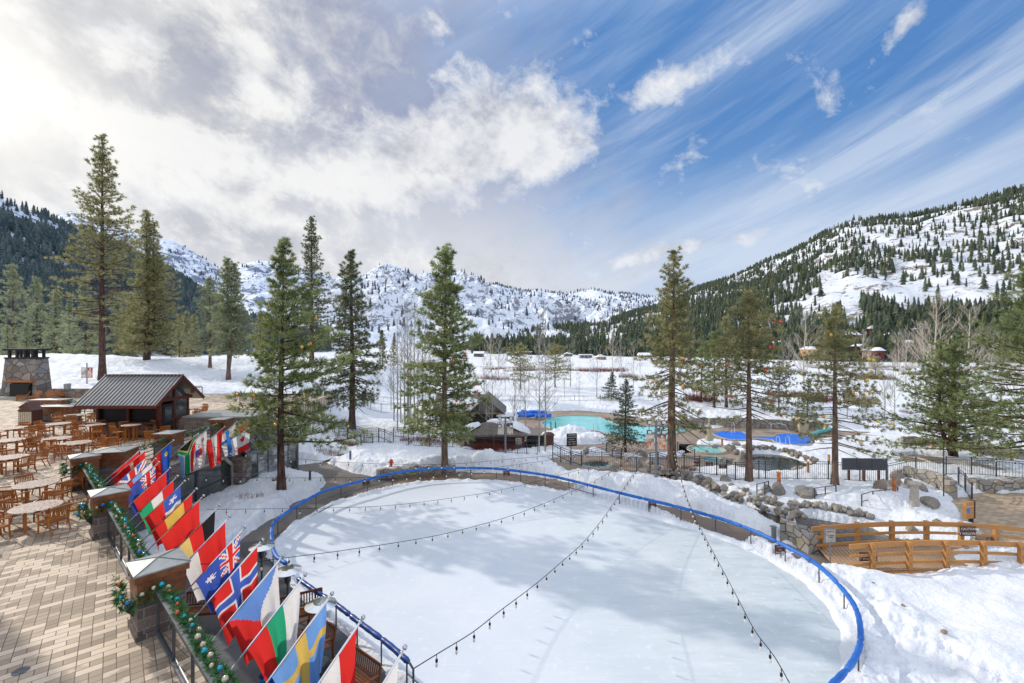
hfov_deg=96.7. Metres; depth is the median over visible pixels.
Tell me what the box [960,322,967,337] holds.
pine tree
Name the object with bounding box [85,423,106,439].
round table
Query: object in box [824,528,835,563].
notice sign
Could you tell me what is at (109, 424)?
bar stool
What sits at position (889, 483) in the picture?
boulder
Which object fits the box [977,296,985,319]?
pine tree
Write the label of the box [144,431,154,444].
armchair
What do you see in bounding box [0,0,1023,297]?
sky
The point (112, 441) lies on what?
armchair
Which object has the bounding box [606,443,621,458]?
stair railing
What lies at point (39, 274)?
pine tree
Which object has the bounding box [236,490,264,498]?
shrub
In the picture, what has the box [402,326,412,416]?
aspen tree
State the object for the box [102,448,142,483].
flag
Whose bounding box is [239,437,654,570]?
string light
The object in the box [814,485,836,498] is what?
bank handrail
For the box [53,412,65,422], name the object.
armchair
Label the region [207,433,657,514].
string light
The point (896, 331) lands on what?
pine tree
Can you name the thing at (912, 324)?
pine tree
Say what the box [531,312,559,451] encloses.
aspen tree
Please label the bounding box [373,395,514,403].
iron fence
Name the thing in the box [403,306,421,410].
aspen tree
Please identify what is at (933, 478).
stone wall
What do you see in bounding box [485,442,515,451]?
shrub
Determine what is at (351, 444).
shrub
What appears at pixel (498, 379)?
shrub
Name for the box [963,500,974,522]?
direction sign
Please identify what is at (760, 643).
string light
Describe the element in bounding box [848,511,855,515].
boulder
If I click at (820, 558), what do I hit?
bridge landing
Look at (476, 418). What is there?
window
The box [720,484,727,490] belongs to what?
boulder
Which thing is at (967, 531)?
caution sign
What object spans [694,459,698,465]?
caution sign
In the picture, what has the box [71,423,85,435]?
armchair
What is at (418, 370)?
aspen tree
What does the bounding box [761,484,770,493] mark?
boulder
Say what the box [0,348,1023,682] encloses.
snow ground
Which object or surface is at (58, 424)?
round table
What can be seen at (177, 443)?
pillar
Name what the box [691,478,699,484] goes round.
boulder
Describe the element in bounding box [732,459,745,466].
boulder
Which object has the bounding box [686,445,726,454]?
hot tub
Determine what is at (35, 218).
mountain
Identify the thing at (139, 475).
flag
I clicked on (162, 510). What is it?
flag
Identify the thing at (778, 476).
bollard
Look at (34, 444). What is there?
armchair
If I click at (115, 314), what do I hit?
pine tree
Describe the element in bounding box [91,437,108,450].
armchair
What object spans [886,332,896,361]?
pine tree
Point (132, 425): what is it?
round table
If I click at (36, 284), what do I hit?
pine tree
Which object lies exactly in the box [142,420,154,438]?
bar stool
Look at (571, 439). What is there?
notice board
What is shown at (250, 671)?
plaza
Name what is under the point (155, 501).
flag
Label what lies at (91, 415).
armchair
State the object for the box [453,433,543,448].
gazebo paving
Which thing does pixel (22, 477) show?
armchair
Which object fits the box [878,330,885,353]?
pine tree
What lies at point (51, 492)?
armchair
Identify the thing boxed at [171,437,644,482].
string light
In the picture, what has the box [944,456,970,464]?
curb box
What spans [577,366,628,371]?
shrub
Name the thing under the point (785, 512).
boulder
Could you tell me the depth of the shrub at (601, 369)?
179.37 m
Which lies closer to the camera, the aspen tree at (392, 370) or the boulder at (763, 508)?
the boulder at (763, 508)
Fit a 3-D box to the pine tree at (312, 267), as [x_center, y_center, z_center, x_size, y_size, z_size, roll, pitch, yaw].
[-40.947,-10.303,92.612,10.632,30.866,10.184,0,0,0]
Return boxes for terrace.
[0,394,332,682]
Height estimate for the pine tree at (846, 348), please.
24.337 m
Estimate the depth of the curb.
37.75 m
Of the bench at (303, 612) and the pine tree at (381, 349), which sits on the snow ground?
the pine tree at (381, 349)
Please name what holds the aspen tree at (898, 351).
on the snow ground
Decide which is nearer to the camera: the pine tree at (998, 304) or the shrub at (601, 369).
the shrub at (601, 369)
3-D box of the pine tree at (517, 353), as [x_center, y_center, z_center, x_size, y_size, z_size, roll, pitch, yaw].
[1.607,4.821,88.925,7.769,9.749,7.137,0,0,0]
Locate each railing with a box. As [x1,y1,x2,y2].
[79,409,95,420]
[81,467,94,503]
[105,505,137,582]
[138,442,168,464]
[154,587,220,682]
[184,426,222,444]
[339,423,393,442]
[347,426,372,443]
[552,443,581,466]
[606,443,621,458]
[649,452,665,467]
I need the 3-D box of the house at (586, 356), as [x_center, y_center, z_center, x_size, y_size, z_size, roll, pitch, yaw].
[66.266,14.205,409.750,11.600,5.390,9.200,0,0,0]
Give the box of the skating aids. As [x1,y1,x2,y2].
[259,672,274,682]
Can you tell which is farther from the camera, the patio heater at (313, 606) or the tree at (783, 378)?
the tree at (783, 378)
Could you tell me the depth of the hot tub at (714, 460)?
37.02 m
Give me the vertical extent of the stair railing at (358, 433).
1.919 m
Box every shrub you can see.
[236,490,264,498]
[316,446,342,455]
[333,436,359,445]
[399,435,431,444]
[419,437,448,444]
[471,439,499,449]
[475,374,508,380]
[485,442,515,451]
[503,367,537,371]
[572,367,626,370]
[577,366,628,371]
[584,456,609,465]
[617,372,639,377]
[679,463,698,470]
[683,391,717,401]
[775,389,805,394]
[800,390,838,402]
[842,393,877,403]
[865,376,896,379]
[871,365,919,367]
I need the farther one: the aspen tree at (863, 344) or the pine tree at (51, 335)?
the pine tree at (51, 335)
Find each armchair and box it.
[0,431,8,438]
[0,443,7,454]
[0,449,17,465]
[0,461,7,475]
[0,486,13,507]
[0,490,30,506]
[0,498,22,530]
[0,514,11,537]
[12,454,36,474]
[13,422,29,436]
[13,473,40,496]
[16,436,37,453]
[18,425,35,440]
[21,438,37,453]
[25,432,42,446]
[25,436,41,453]
[28,422,44,435]
[29,447,50,468]
[33,420,49,434]
[33,489,62,521]
[36,425,53,437]
[36,503,71,535]
[39,441,58,456]
[42,439,60,451]
[44,479,73,501]
[51,414,62,422]
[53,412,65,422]
[53,445,74,461]
[60,469,83,495]
[63,421,79,435]
[66,415,76,421]
[66,430,81,440]
[66,497,90,522]
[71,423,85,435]
[71,435,84,450]
[76,418,87,430]
[76,431,89,448]
[85,410,95,421]
[88,414,95,421]
[88,435,105,451]
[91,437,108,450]
[106,436,121,446]
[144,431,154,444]
[156,425,170,432]
[196,406,208,412]
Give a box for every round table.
[0,426,26,437]
[0,437,25,454]
[0,454,29,474]
[7,499,63,532]
[11,478,59,503]
[41,436,71,448]
[45,422,70,434]
[59,440,91,454]
[64,413,87,423]
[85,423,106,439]
[121,423,141,441]
[189,407,201,413]
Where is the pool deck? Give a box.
[517,410,869,454]
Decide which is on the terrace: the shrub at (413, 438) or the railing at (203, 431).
the railing at (203, 431)
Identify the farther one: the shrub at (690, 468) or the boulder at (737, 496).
the shrub at (690, 468)
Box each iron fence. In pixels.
[334,419,537,454]
[368,401,394,412]
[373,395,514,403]
[564,395,652,400]
[581,451,636,471]
[650,455,716,474]
[677,441,694,458]
[716,459,887,480]
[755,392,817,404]
[888,457,1022,479]
[957,467,972,499]
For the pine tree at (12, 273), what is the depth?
205.95 m
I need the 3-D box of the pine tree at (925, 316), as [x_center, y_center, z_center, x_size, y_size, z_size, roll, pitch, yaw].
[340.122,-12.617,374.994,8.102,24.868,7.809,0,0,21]
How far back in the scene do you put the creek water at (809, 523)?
23.62 m
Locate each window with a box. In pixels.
[167,471,197,502]
[176,398,186,416]
[197,457,230,499]
[470,415,497,422]
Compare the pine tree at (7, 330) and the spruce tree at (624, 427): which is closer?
the spruce tree at (624, 427)
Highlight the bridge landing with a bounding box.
[787,546,838,564]
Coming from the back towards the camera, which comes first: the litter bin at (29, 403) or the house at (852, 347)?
the house at (852, 347)
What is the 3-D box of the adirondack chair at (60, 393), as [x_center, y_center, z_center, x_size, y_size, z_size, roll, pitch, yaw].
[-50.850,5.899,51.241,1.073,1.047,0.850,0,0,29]
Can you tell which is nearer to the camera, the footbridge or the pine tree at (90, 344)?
the footbridge
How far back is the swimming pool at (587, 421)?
53.12 m
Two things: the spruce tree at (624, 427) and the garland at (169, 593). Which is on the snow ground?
the spruce tree at (624, 427)
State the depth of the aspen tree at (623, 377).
67.58 m
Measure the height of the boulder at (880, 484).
0.876 m
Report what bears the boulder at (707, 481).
on the snow ground
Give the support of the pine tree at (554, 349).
on the snow ground
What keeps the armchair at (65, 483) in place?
on the terrace
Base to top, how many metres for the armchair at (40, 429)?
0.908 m
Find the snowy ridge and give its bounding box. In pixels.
[55,211,335,319]
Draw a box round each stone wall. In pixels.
[48,388,90,397]
[376,464,455,479]
[676,417,796,429]
[780,518,818,553]
[809,421,822,429]
[901,436,983,453]
[903,466,957,498]
[968,477,1023,492]
[970,530,991,540]
[984,446,1023,459]
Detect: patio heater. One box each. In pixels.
[248,542,274,579]
[278,564,301,595]
[304,596,336,678]
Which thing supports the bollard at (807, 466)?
on the snow ground
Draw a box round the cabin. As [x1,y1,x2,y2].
[435,391,517,428]
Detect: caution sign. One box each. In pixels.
[363,480,369,485]
[503,471,509,476]
[649,502,656,508]
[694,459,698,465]
[774,545,784,553]
[857,552,877,560]
[956,527,980,535]
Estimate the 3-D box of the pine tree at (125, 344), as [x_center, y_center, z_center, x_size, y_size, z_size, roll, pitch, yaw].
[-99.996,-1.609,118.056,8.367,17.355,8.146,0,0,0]
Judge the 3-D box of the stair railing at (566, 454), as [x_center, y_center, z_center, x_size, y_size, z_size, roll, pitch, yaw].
[4.412,9.140,36.286,0.276,1.720,3.059,0,0,-45]
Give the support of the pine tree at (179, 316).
on the snow ground
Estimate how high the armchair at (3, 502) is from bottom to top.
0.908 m
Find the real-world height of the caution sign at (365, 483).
0.400 m
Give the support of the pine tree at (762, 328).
on the snow ground
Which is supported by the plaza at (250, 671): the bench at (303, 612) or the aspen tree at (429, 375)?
the bench at (303, 612)
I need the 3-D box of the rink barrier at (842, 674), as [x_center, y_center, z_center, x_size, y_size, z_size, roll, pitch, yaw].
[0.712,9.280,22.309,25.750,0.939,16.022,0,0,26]
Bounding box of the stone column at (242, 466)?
[231,456,251,484]
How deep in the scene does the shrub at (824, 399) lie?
66.89 m
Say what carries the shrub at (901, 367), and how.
on the snow ground
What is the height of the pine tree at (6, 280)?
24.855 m
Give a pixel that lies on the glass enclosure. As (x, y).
(267, 462)
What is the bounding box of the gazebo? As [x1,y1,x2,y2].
[462,418,530,447]
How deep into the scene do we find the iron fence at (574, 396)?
67.78 m
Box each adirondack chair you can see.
[16,392,29,400]
[26,390,42,400]
[42,390,54,397]
[54,389,65,397]
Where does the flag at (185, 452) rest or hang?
attached to the terrace
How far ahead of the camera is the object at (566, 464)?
36.79 m
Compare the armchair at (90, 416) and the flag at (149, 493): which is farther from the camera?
the armchair at (90, 416)
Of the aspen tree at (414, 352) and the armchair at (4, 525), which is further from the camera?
the aspen tree at (414, 352)
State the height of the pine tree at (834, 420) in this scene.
12.306 m
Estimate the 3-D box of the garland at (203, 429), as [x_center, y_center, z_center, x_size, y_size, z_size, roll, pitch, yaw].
[-18.513,5.292,27.201,0.490,0.486,3.611,0,0,0]
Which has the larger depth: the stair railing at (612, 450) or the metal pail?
the metal pail
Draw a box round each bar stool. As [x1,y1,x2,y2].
[92,425,102,442]
[95,420,105,436]
[108,422,122,441]
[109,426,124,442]
[119,420,130,438]
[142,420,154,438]
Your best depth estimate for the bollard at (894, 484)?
26.29 m
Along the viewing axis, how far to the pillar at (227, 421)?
28.94 m
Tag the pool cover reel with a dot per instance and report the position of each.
(532, 413)
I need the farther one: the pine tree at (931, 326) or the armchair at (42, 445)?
the pine tree at (931, 326)
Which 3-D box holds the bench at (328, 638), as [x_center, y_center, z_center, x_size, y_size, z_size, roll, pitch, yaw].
[-6.189,9.230,14.215,1.570,0.940,0.637,0,0,38]
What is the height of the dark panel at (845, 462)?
1.852 m
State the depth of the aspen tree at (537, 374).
78.69 m
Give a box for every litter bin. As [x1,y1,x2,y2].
[17,404,43,424]
[19,401,41,408]
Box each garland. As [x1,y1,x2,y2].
[59,462,105,488]
[74,498,152,559]
[108,574,241,682]
[137,437,166,450]
[184,422,221,436]
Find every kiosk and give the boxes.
[74,374,204,437]
[543,432,554,445]
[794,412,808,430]
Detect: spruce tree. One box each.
[597,372,621,399]
[599,378,646,451]
[787,379,822,421]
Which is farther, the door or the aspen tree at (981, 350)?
the aspen tree at (981, 350)
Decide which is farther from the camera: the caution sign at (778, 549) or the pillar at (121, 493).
the caution sign at (778, 549)
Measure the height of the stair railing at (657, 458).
1.620 m
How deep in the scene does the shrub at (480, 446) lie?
39.92 m
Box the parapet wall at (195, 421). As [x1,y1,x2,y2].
[182,410,273,433]
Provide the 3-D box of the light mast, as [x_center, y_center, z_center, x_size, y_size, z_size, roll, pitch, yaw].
[25.449,7.886,26.832,0.068,3.827,0.068,0,0,0]
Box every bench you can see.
[186,591,216,615]
[279,587,322,617]
[297,613,336,658]
[329,646,381,682]
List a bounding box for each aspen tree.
[371,358,384,391]
[383,317,406,429]
[383,345,396,408]
[386,331,399,420]
[393,327,403,422]
[398,310,412,426]
[399,296,422,423]
[400,300,414,419]
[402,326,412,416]
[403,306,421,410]
[411,325,426,425]
[416,310,429,418]
[421,329,438,422]
[475,357,498,421]
[476,365,505,419]
[480,325,498,371]
[490,338,506,374]
[502,362,508,390]
[508,368,524,420]
[515,361,532,438]
[516,371,524,399]
[525,323,550,451]
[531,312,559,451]
[532,357,539,394]
[560,342,579,386]
[561,363,567,396]
[583,344,606,397]
[600,329,625,371]
[616,340,623,370]
[619,366,632,399]
[627,342,638,388]
[778,340,798,362]
[780,305,820,392]
[812,331,827,373]
[838,353,855,417]
[858,329,871,372]
[858,332,870,362]
[863,356,904,421]
[880,349,902,427]
[887,329,918,386]
[888,331,914,375]
[899,289,964,394]
[903,358,920,397]
[904,319,935,370]
[948,299,997,390]
[984,326,1007,373]
[984,335,1010,391]
[990,346,1017,393]
[998,342,1023,404]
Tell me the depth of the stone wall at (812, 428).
49.88 m
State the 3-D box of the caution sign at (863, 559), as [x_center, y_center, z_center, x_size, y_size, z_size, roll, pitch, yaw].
[15.003,9.061,19.161,0.954,0.360,0.032,0,0,0]
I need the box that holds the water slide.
[811,428,831,436]
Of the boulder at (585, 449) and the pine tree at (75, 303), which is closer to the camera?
the boulder at (585, 449)
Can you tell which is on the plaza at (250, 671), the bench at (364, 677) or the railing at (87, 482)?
the bench at (364, 677)
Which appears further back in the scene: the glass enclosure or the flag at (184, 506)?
the glass enclosure
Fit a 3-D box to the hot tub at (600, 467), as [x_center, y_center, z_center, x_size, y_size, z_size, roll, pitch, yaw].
[6.592,9.678,35.563,2.740,0.285,2.030,0,0,0]
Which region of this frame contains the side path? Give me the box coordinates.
[240,457,373,542]
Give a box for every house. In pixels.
[473,351,484,356]
[578,354,592,358]
[595,354,605,359]
[637,353,651,356]
[800,346,817,355]
[837,331,861,339]
[851,344,868,351]
[861,347,885,358]
[866,326,872,335]
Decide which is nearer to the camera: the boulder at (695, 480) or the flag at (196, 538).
the flag at (196, 538)
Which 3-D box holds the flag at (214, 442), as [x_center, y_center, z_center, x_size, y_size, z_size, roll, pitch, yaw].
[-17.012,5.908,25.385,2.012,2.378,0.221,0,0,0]
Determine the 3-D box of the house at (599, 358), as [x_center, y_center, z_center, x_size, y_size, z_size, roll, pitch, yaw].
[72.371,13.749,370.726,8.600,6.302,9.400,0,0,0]
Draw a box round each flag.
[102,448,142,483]
[103,447,148,485]
[113,454,150,506]
[127,458,156,486]
[129,461,159,515]
[129,467,170,528]
[130,475,178,534]
[135,480,185,549]
[142,487,197,550]
[146,439,173,481]
[146,494,204,551]
[171,433,198,477]
[178,504,220,557]
[186,515,231,602]
[186,525,246,613]
[192,428,208,471]
[193,538,264,647]
[206,426,225,467]
[207,554,284,665]
[221,421,237,456]
[229,573,306,682]
[236,424,249,453]
[266,591,333,682]
[318,615,365,682]
[382,644,407,682]
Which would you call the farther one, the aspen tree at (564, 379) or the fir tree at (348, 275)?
the aspen tree at (564, 379)
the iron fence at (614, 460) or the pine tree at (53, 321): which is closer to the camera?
the iron fence at (614, 460)
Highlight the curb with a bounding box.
[898,455,932,462]
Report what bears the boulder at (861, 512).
on the snow ground
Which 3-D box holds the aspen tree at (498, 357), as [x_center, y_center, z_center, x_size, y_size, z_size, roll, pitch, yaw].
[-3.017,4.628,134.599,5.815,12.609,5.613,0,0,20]
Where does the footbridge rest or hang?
on the snow ground
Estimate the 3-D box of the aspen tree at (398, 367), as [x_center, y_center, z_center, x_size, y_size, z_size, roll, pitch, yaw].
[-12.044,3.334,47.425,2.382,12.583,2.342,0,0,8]
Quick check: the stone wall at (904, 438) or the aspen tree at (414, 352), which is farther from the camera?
the aspen tree at (414, 352)
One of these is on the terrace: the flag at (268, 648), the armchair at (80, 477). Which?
the armchair at (80, 477)
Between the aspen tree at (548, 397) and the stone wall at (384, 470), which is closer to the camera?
the stone wall at (384, 470)
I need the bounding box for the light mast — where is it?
[943,443,943,495]
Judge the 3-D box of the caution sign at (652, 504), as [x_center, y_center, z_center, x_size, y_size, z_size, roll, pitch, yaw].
[7.917,9.230,25.660,0.460,0.400,0.032,0,0,0]
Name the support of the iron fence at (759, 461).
on the snow ground
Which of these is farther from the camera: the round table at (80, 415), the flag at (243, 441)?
the round table at (80, 415)
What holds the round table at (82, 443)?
on the terrace
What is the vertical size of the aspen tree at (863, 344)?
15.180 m
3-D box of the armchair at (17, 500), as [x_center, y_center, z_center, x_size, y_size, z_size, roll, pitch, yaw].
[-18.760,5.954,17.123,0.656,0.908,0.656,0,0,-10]
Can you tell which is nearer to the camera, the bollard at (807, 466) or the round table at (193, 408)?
the bollard at (807, 466)
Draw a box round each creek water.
[658,475,787,523]
[795,517,898,545]
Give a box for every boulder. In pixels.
[582,446,588,453]
[631,458,642,467]
[637,450,647,456]
[674,469,682,473]
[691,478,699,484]
[704,479,711,484]
[712,482,719,489]
[720,475,730,481]
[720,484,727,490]
[729,491,739,497]
[731,441,740,445]
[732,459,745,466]
[734,494,739,501]
[760,505,767,511]
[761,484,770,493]
[761,495,768,501]
[771,482,785,495]
[773,506,782,515]
[782,510,788,515]
[789,509,804,518]
[789,514,794,520]
[795,485,808,498]
[800,486,816,498]
[819,504,827,509]
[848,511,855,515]
[858,510,864,516]
[865,512,871,518]
[873,479,886,489]
[886,480,898,487]
[890,470,904,478]
[900,483,909,488]
[905,526,918,530]
[919,483,928,491]
[920,496,940,508]
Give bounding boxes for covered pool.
[712,430,745,440]
[752,433,813,445]
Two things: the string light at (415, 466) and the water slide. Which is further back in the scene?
the water slide
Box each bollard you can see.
[770,525,776,542]
[776,471,780,482]
[806,462,808,472]
[892,478,895,491]
[907,480,921,506]
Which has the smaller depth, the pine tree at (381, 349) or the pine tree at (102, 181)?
the pine tree at (102, 181)
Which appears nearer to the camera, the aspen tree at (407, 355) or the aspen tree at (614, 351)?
the aspen tree at (407, 355)
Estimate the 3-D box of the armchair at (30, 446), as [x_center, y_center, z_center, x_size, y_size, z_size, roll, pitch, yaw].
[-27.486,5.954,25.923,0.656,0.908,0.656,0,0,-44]
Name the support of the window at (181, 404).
in the kiosk at (144, 400)
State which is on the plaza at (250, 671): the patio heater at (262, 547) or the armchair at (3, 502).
the patio heater at (262, 547)
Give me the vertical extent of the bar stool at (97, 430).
1.167 m
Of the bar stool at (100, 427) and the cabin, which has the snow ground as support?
the cabin
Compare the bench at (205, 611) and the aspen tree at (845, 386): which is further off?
the aspen tree at (845, 386)
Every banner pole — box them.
[81,363,92,383]
[497,416,513,452]
[646,420,665,477]
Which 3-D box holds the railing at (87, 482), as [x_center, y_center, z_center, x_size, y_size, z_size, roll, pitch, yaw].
[-16.181,5.883,17.558,6.181,1.035,0.160,0,0,42]
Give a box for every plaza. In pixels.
[186,454,397,682]
[951,493,1023,541]
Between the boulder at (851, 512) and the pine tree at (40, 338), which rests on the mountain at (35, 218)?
the pine tree at (40, 338)
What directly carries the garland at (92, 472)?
attached to the railing at (87, 482)
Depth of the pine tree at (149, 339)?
88.37 m
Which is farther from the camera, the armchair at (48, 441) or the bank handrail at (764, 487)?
the bank handrail at (764, 487)
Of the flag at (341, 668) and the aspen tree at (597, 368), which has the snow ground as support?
the aspen tree at (597, 368)
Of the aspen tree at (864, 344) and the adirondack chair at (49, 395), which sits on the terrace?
the adirondack chair at (49, 395)
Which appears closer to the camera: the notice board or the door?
the door
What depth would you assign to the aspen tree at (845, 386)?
53.00 m
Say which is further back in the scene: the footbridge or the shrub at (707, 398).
the shrub at (707, 398)
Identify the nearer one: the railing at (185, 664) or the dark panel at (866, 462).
the railing at (185, 664)
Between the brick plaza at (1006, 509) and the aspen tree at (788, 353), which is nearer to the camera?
the brick plaza at (1006, 509)
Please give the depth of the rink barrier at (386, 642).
13.99 m
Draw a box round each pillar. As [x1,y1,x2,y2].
[27,398,73,404]
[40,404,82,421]
[68,451,101,491]
[87,483,131,540]
[91,445,139,484]
[125,547,190,643]
[151,430,186,460]
[208,416,234,437]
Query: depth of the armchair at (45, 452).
23.38 m
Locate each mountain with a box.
[0,199,275,356]
[279,263,620,348]
[470,191,1023,361]
[491,284,660,315]
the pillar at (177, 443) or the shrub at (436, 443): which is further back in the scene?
the shrub at (436, 443)
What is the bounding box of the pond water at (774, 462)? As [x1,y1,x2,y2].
[752,454,805,470]
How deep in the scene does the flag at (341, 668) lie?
7.59 m
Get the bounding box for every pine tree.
[0,264,38,354]
[0,324,20,355]
[3,277,10,290]
[14,321,39,353]
[15,275,59,353]
[18,266,24,281]
[22,275,26,289]
[37,272,45,284]
[37,289,78,353]
[38,325,43,352]
[40,132,158,380]
[46,317,57,351]
[52,303,83,353]
[61,277,107,354]
[70,302,77,324]
[75,328,83,353]
[82,334,98,354]
[94,298,133,355]
[106,210,184,360]
[109,324,115,352]
[113,305,142,356]
[166,329,176,355]
[167,313,189,357]
[176,311,194,357]
[179,276,226,367]
[182,314,203,356]
[203,256,257,379]
[225,236,374,489]
[249,311,267,358]
[289,215,337,364]
[376,330,390,363]
[387,339,398,365]
[392,240,493,473]
[501,342,538,388]
[539,343,571,386]
[626,246,724,478]
[685,342,717,401]
[699,331,731,407]
[703,314,746,407]
[706,284,808,481]
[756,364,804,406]
[788,332,792,358]
[790,301,908,484]
[792,332,797,349]
[841,335,852,360]
[853,332,1023,461]
[859,334,867,360]
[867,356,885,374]
[872,325,876,338]
[874,334,881,359]
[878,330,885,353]
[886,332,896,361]
[894,326,898,337]
[910,317,914,330]
[923,312,927,326]
[926,323,934,340]
[929,331,934,341]
[934,254,1023,458]
[949,309,954,323]
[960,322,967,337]
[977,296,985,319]
[980,311,988,329]
[985,304,991,319]
[994,300,1000,319]
[1003,297,1014,316]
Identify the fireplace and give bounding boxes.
[0,348,51,399]
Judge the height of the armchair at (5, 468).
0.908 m
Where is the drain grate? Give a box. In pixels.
[11,666,29,675]
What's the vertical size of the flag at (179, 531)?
2.010 m
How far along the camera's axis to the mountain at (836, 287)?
629.63 m
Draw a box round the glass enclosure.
[244,428,298,478]
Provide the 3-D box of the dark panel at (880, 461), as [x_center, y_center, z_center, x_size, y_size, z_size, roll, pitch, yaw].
[24.808,8.817,30.775,1.055,1.852,0.160,0,0,0]
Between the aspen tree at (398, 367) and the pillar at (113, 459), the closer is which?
the pillar at (113, 459)
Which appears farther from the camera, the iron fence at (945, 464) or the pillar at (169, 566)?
the iron fence at (945, 464)
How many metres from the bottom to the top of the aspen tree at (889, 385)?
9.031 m
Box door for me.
[162,403,173,430]
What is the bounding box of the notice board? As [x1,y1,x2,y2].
[567,433,576,463]
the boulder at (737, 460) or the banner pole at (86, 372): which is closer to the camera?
the boulder at (737, 460)
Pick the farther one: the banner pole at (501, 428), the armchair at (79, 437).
the banner pole at (501, 428)
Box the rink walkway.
[346,472,792,546]
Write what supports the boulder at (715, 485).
on the snow ground
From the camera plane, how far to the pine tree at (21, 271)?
422.00 m
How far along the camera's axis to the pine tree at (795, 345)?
378.94 m
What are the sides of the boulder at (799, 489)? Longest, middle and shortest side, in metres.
1.241 x 0.887 x 0.686 m
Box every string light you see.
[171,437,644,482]
[198,435,644,468]
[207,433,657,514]
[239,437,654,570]
[413,464,641,668]
[673,447,789,682]
[945,443,1023,465]
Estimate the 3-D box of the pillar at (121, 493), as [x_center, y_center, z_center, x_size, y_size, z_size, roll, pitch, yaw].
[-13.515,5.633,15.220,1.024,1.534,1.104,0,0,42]
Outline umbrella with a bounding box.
[705,418,712,443]
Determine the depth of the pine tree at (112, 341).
329.66 m
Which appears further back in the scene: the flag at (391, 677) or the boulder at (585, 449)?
the boulder at (585, 449)
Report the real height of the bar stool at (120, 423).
1.167 m
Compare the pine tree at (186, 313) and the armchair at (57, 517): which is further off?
the pine tree at (186, 313)
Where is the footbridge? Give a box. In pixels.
[811,520,1023,573]
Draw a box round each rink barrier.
[269,467,864,682]
[296,577,418,682]
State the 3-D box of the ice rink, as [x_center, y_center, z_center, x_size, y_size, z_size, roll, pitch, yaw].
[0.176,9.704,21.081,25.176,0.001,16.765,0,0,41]
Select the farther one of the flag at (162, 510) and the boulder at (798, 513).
the boulder at (798, 513)
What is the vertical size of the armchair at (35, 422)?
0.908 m
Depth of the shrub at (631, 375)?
126.34 m
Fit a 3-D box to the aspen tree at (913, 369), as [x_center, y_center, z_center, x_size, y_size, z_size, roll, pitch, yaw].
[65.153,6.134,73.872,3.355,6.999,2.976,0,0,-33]
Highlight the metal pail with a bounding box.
[64,383,70,388]
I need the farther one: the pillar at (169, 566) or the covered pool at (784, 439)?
the covered pool at (784, 439)
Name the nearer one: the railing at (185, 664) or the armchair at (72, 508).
the railing at (185, 664)
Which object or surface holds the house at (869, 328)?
on the mountain at (836, 287)
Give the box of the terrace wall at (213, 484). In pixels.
[106,427,285,533]
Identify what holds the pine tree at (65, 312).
on the snow ground
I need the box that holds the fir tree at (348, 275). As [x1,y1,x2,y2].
[314,248,388,429]
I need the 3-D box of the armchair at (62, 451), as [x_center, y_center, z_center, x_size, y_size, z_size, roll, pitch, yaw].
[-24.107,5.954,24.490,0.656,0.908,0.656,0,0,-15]
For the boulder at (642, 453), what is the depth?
38.42 m
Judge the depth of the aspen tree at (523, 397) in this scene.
45.12 m
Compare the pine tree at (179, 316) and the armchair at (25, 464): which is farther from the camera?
the pine tree at (179, 316)
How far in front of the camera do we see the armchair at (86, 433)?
27.75 m
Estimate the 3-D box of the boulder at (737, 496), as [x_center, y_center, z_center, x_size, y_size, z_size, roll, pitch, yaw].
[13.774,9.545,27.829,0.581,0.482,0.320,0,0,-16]
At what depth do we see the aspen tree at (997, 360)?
82.12 m
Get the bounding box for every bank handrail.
[756,481,768,496]
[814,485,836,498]
[861,488,897,505]
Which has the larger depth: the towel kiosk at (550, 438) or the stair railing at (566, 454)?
the towel kiosk at (550, 438)
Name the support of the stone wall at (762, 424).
on the snow ground
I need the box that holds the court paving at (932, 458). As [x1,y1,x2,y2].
[907,454,1006,469]
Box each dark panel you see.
[841,458,857,479]
[857,458,872,479]
[872,458,887,479]
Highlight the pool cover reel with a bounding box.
[516,410,551,417]
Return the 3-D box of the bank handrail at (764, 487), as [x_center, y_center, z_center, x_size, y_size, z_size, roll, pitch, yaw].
[15.230,9.139,27.589,1.217,1.223,0.118,0,0,-29]
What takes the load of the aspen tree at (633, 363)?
on the snow ground
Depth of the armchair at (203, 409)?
38.64 m
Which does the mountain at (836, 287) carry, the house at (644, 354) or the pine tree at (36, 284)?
the house at (644, 354)
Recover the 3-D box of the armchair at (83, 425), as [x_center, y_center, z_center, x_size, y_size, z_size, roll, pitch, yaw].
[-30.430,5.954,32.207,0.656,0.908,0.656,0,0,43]
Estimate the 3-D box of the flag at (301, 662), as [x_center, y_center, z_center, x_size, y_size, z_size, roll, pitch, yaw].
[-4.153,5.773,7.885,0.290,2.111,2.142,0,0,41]
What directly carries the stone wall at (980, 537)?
on the snow ground
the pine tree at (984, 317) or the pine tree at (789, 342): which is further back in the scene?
the pine tree at (789, 342)
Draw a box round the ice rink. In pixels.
[282,480,841,682]
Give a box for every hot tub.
[579,461,613,468]
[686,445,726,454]
[698,456,725,463]
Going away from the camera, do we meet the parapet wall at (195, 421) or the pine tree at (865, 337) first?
the parapet wall at (195, 421)
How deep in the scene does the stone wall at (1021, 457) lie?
37.47 m
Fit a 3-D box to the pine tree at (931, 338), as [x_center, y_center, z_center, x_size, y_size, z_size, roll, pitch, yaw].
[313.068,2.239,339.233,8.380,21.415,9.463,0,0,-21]
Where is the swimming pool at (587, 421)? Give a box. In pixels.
[541,415,689,442]
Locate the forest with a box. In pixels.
[0,184,1023,362]

